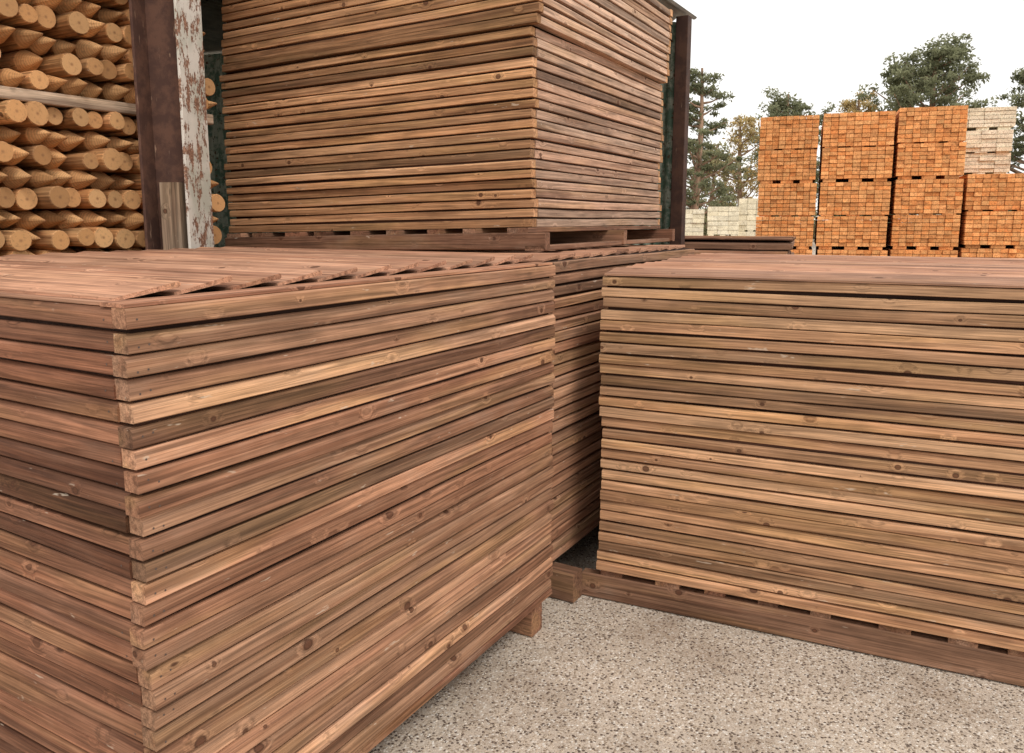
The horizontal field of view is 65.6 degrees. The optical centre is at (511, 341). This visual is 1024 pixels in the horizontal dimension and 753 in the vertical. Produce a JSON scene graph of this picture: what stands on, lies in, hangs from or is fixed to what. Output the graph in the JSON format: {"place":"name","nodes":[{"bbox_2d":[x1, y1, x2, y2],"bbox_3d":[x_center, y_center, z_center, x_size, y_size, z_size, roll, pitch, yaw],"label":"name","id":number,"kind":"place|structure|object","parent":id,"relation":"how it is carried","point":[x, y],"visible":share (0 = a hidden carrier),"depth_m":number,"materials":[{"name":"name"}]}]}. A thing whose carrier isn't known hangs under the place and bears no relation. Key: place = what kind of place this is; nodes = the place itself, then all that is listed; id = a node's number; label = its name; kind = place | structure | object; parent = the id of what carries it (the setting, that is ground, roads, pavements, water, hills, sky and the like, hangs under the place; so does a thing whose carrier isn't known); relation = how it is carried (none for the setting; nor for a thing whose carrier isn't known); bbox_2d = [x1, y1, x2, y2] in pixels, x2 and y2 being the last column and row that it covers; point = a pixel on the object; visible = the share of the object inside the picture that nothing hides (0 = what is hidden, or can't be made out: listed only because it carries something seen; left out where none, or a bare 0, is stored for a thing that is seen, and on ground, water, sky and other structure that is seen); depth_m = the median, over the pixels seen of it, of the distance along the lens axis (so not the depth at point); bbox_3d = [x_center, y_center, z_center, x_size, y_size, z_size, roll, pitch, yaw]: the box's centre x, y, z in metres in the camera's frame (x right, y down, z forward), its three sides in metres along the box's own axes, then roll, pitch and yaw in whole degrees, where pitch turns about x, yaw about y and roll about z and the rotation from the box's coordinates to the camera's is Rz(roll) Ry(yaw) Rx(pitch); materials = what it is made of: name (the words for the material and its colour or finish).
{"place":"outdoors","nodes":[
{"label":"outdoors","id":0,"kind":"place"},
{"bbox_2d":[368,234,1023,752],"bbox_3d":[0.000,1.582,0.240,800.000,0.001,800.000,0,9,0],"label":"ground","id":1,"kind":"structure","parent":0,"point":[636,652],"depth_m":2.70,"materials":[{"name":"beige gravel"}]},
{"bbox_2d":[0,0,224,255],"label":"fence post stack","id":2,"kind":"object","parent":1,"relation":"on","point":[70,178],"visible":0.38,"depth_m":3.72,"materials":[{"name":"brown wood"}]},
{"bbox_2d":[129,0,213,249],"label":"steel post","id":3,"kind":"object","parent":1,"relation":"on","point":[169,76],"visible":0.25,"depth_m":3.81,"materials":[{"name":"brown paint"}]},
{"bbox_2d":[159,182,187,249],"bbox_3d":[-1.629,0.119,3.954,0.100,1.780,0.093,1,9,7],"label":"timber offcut","id":4,"kind":"object","parent":1,"relation":"on","point":[173,215],"visible":0.27,"depth_m":3.80,"materials":[{"name":"brown wood"}]},
{"bbox_2d":[0,247,555,752],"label":"fence panel stack","id":5,"kind":"object","parent":1,"relation":"on","point":[258,499],"visible":1,"depth_m":1.89,"materials":[{"name":"brown wood"}]},
{"bbox_2d":[201,0,696,247],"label":"open shed","id":6,"kind":"structure","parent":1,"relation":"on","point":[674,148],"depth_m":5.61,"materials":[{"name":"metal"}]},
{"bbox_2d":[389,245,694,602],"bbox_3d":[-0.213,0.186,4.564,2.165,1.458,1.851,5,10,30],"label":"fence panel stack","id":7,"kind":"object","parent":1,"relation":"on","point":[577,437],"visible":0.16,"depth_m":3.50,"materials":[{"name":"brown wood"}]},
{"bbox_2d":[219,0,674,250],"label":"fence panel stack","id":8,"kind":"object","parent":7,"relation":"on","point":[504,124],"visible":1,"depth_m":4.11,"materials":[{"name":"brown wood"}]},
{"bbox_2d":[685,209,704,235],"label":"timber stack","id":9,"kind":"object","parent":1,"relation":"on","point":[694,222],"visible":0.27,"depth_m":28.48,"materials":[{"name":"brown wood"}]},
{"bbox_2d":[686,67,746,213],"bbox_3d":[9.112,-8.825,39.060,3.832,8.955,3.902,-7,11,-41],"label":"pine tree","id":10,"kind":"object","parent":1,"relation":"on","point":[696,147],"visible":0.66,"depth_m":38.78,"materials":[{"name":"green plant"}]},
{"bbox_2d":[686,140,748,235],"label":"birch tree","id":11,"kind":"object","parent":1,"relation":"on","point":[724,172],"visible":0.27,"depth_m":42.83,"materials":[{"name":"green plant"}]},
{"bbox_2d":[707,207,738,235],"bbox_3d":[7.702,-3.850,29.084,1.114,2.095,1.076,2,9,14],"label":"timber stack","id":12,"kind":"object","parent":1,"relation":"on","point":[722,221],"visible":0.55,"depth_m":28.54,"materials":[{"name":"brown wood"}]},
{"bbox_2d":[708,113,759,204],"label":"birch tree","id":13,"kind":"object","parent":1,"relation":"on","point":[739,121],"visible":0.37,"depth_m":44.57,"materials":[{"name":"green plant"}]},
{"bbox_2d":[685,236,795,254],"bbox_3d":[1.706,-0.090,6.334,1.021,1.477,1.366,3,9,20],"label":"fence panel stack","id":14,"kind":"object","parent":1,"relation":"on","point":[748,244],"visible":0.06,"depth_m":5.62,"materials":[{"name":"brown wood"}]},
{"bbox_2d":[737,198,758,235],"bbox_3d":[8.859,-4.079,29.591,0.920,2.395,1.086,2,9,14],"label":"timber stack","id":15,"kind":"object","parent":1,"relation":"on","point":[748,210],"visible":0.4,"depth_m":29.07,"materials":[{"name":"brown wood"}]},
{"bbox_2d":[755,115,819,254],"bbox_3d":[5.076,-2.297,14.700,0.961,3.335,2.483,3,9,20],"label":"timber stack","id":16,"kind":"object","parent":1,"relation":"on","point":[787,159],"visible":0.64,"depth_m":13.51,"materials":[{"name":"orange wood"}]},
{"bbox_2d":[738,86,840,198],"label":"pine tree","id":17,"kind":"object","parent":1,"relation":"on","point":[780,106],"visible":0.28,"depth_m":58.08,"materials":[{"name":"green plant"}]},
{"bbox_2d":[582,253,1023,686],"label":"fence panel stack","id":18,"kind":"object","parent":1,"relation":"on","point":[834,444],"visible":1,"depth_m":2.94,"materials":[{"name":"brown wood"}]},
{"bbox_2d":[686,188,931,240],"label":"hedge","id":19,"kind":"object","parent":1,"relation":"on","point":[814,216],"depth_m":60.53,"materials":[{"name":"green plant"}]},
{"bbox_2d":[819,91,881,215],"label":"birch tree","id":20,"kind":"object","parent":1,"relation":"on","point":[847,106],"visible":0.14,"depth_m":48.38,"materials":[{"name":"green plant"}]},
{"bbox_2d":[814,111,895,255],"bbox_3d":[6.079,-2.244,14.318,1.107,3.345,2.478,3,9,20],"label":"timber stack","id":21,"kind":"object","parent":1,"relation":"on","point":[856,160],"visible":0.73,"depth_m":13.14,"materials":[{"name":"orange wood"}]},
{"bbox_2d":[882,105,967,256],"bbox_3d":[7.098,-2.207,13.943,0.996,3.385,2.485,3,9,20],"label":"timber stack","id":22,"kind":"object","parent":1,"relation":"on","point":[929,153],"visible":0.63,"depth_m":12.79,"materials":[{"name":"orange wood"}]},
{"bbox_2d":[851,31,1022,222],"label":"pine tree","id":23,"kind":"object","parent":1,"relation":"on","point":[912,84],"visible":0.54,"depth_m":42.39,"materials":[{"name":"green plant"}]},
{"bbox_2d":[932,106,1016,246],"bbox_3d":[8.831,-2.548,15.425,1.031,3.615,1.893,3,9,20],"label":"timber stack","id":24,"kind":"object","parent":1,"relation":"on","point":[989,135],"visible":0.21,"depth_m":14.39,"materials":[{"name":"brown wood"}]},
{"bbox_2d":[938,173,1023,257],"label":"timber stack","id":25,"kind":"object","parent":1,"relation":"on","point":[991,224],"visible":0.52,"depth_m":12.53,"materials":[{"name":"orange wood"}]},
{"bbox_2d":[996,67,1023,173],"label":"pine tree","id":26,"kind":"object","parent":1,"relation":"on","point":[1018,102],"visible":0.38,"depth_m":42.29,"materials":[{"name":"green plant"}]},
{"bbox_2d":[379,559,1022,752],"bbox_3d":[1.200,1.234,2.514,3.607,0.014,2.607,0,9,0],"label":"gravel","id":27,"kind":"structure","parent":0,"point":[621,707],"depth_m":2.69,"materials":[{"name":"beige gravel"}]},
{"bbox_2d":[672,0,1023,222],"label":"sky","id":28,"kind":"structure","parent":0,"point":[820,51],"materials":[{"name":"white"}]}
]}

